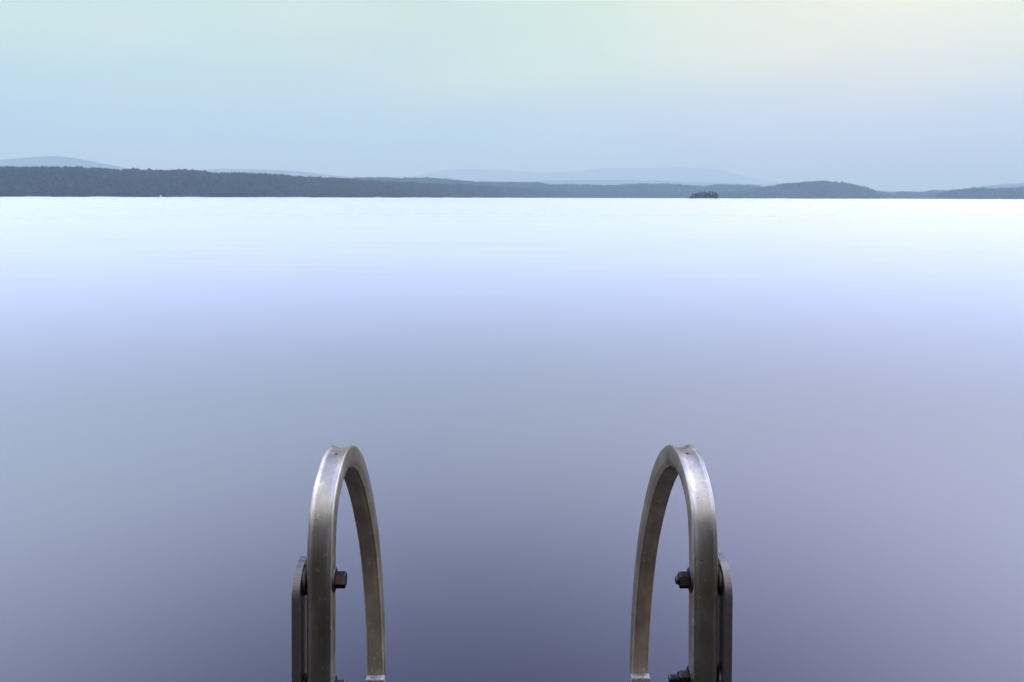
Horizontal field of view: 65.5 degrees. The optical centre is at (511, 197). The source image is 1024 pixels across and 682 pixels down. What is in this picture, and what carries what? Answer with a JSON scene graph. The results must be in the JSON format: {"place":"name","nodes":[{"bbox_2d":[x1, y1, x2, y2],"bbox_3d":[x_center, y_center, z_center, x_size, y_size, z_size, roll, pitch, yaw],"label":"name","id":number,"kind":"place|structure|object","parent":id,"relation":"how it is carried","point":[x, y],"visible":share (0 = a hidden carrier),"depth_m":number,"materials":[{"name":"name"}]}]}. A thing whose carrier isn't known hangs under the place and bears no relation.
{"place":"outdoors","nodes":[
{"label":"outdoors","id":0,"kind":"place"},
{"bbox_2d":[0,156,127,170],"bbox_3d":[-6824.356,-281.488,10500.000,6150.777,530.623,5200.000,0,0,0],"label":"mountain","id":1,"kind":"structure","parent":0,"point":[54,161],"depth_m":10284.03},
{"bbox_2d":[198,169,351,177],"bbox_3d":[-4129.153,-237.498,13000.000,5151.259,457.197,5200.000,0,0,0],"label":"mountain","id":2,"kind":"structure","parent":0,"point":[295,173],"depth_m":12868.44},
{"bbox_2d":[0,175,591,197],"bbox_3d":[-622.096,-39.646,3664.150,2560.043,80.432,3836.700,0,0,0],"label":"hill","id":3,"kind":"structure","parent":0,"point":[16,187],"depth_m":2394.13,"materials":[{"name":"plant"}]},
{"bbox_2d":[25,196,199,196],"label":"shore rocks","id":4,"kind":"object","parent":3,"relation":"on","point":[90,196],"visible":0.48,"depth_m":2038.28,"materials":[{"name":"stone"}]},
{"bbox_2d":[0,165,605,197],"bbox_3d":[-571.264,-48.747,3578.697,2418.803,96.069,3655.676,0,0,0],"label":"forest","id":5,"kind":"object","parent":3,"relation":"on","point":[65,181],"visible":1,"depth_m":2373.86,"materials":[{"name":"green plant"}]},
{"bbox_2d":[375,197,560,197],"bbox_3d":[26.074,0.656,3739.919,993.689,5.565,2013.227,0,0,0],"label":"shore rocks","id":6,"kind":"object","parent":3,"relation":"on","point":[444,197],"visible":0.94,"depth_m":3132.87,"materials":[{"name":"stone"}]},
{"bbox_2d":[0,197,1023,681],"bbox_3d":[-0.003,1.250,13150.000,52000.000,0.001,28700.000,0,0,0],"label":"water","id":7,"kind":"structure","parent":0,"point":[510,399],"depth_m":4.35,"materials":[{"name":"blue liquid"}]},
{"bbox_2d":[0,0,1023,191],"label":"sky","id":8,"kind":"structure","parent":0,"point":[890,95],"materials":[{"name":"blue"}]},
{"bbox_2d":[409,180,745,197],"bbox_3d":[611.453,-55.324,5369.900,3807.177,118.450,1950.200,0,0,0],"label":"hill","id":9,"kind":"structure","parent":0,"point":[631,191],"depth_m":5231.66,"materials":[{"name":"plant"}]},
{"bbox_2d":[344,177,761,197],"bbox_3d":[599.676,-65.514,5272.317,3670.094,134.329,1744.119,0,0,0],"label":"forest","id":10,"kind":"object","parent":9,"relation":"on","point":[592,189],"visible":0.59,"depth_m":5236.60,"materials":[{"name":"blue plant"}]},
{"bbox_2d":[408,167,781,184],"bbox_3d":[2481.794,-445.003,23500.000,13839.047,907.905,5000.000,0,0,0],"label":"mountain","id":11,"kind":"structure","parent":0,"point":[683,174],"depth_m":23125.18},
{"bbox_2d":[687,198,717,198],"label":"island","id":12,"kind":"structure","parent":0,"point":[702,198],"depth_m":1240.91,"materials":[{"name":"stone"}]},
{"bbox_2d":[526,180,900,192],"bbox_3d":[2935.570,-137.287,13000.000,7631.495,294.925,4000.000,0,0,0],"label":"mountain","id":13,"kind":"structure","parent":0,"point":[597,182],"depth_m":12860.98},
{"bbox_2d":[729,185,878,198],"bbox_3d":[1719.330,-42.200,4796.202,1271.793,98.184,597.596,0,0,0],"label":"hill","id":14,"kind":"structure","parent":0,"point":[808,196],"depth_m":4584.34,"materials":[{"name":"plant"}]},
{"bbox_2d":[700,180,880,198],"bbox_3d":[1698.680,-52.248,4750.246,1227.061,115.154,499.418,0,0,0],"label":"forest","id":15,"kind":"object","parent":14,"relation":"on","point":[813,185],"visible":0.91,"depth_m":4647.78,"materials":[{"name":"blue plant"}]},
{"bbox_2d":[879,193,936,198],"bbox_3d":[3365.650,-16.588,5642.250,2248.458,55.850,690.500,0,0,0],"label":"hill","id":16,"kind":"structure","parent":0,"point":[906,198],"depth_m":5364.94,"materials":[{"name":"grey"}]},
{"bbox_2d":[876,190,955,198],"bbox_3d":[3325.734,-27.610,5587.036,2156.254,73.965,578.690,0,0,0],"label":"forest","id":17,"kind":"object","parent":16,"relation":"on","point":[911,194],"visible":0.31,"depth_m":5438.27,"materials":[{"name":"grey plant"}]},
{"bbox_2d":[941,190,1023,198],"bbox_3d":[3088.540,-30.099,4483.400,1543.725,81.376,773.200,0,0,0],"label":"hill","id":18,"kind":"structure","parent":0,"point":[983,195],"depth_m":4347.56,"materials":[{"name":"plant"}]},
{"bbox_2d":[936,186,1023,198],"bbox_3d":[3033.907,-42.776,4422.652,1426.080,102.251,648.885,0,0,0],"label":"forest","id":19,"kind":"object","parent":18,"relation":"on","point":[1015,192],"visible":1,"depth_m":4392.39,"materials":[{"name":"grey plant"}]},
{"bbox_2d":[960,183,1023,189],"bbox_3d":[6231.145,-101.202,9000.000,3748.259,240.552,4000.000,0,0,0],"label":"mountain","id":20,"kind":"structure","parent":0,"point":[1017,185],"depth_m":8856.25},
{"bbox_3d":[-0.005,1.722,-4.508,2.240,1.945,11.130,0,0,0],"label":"dock","id":21,"kind":"object","parent":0,"visible":0},
{"bbox_2d":[291,445,732,681],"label":"swim ladder","id":22,"kind":"object","parent":21,"relation":"attached to","point":[319,579],"visible":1,"depth_m":1.12,"materials":[{"name":"metal"}]}
]}

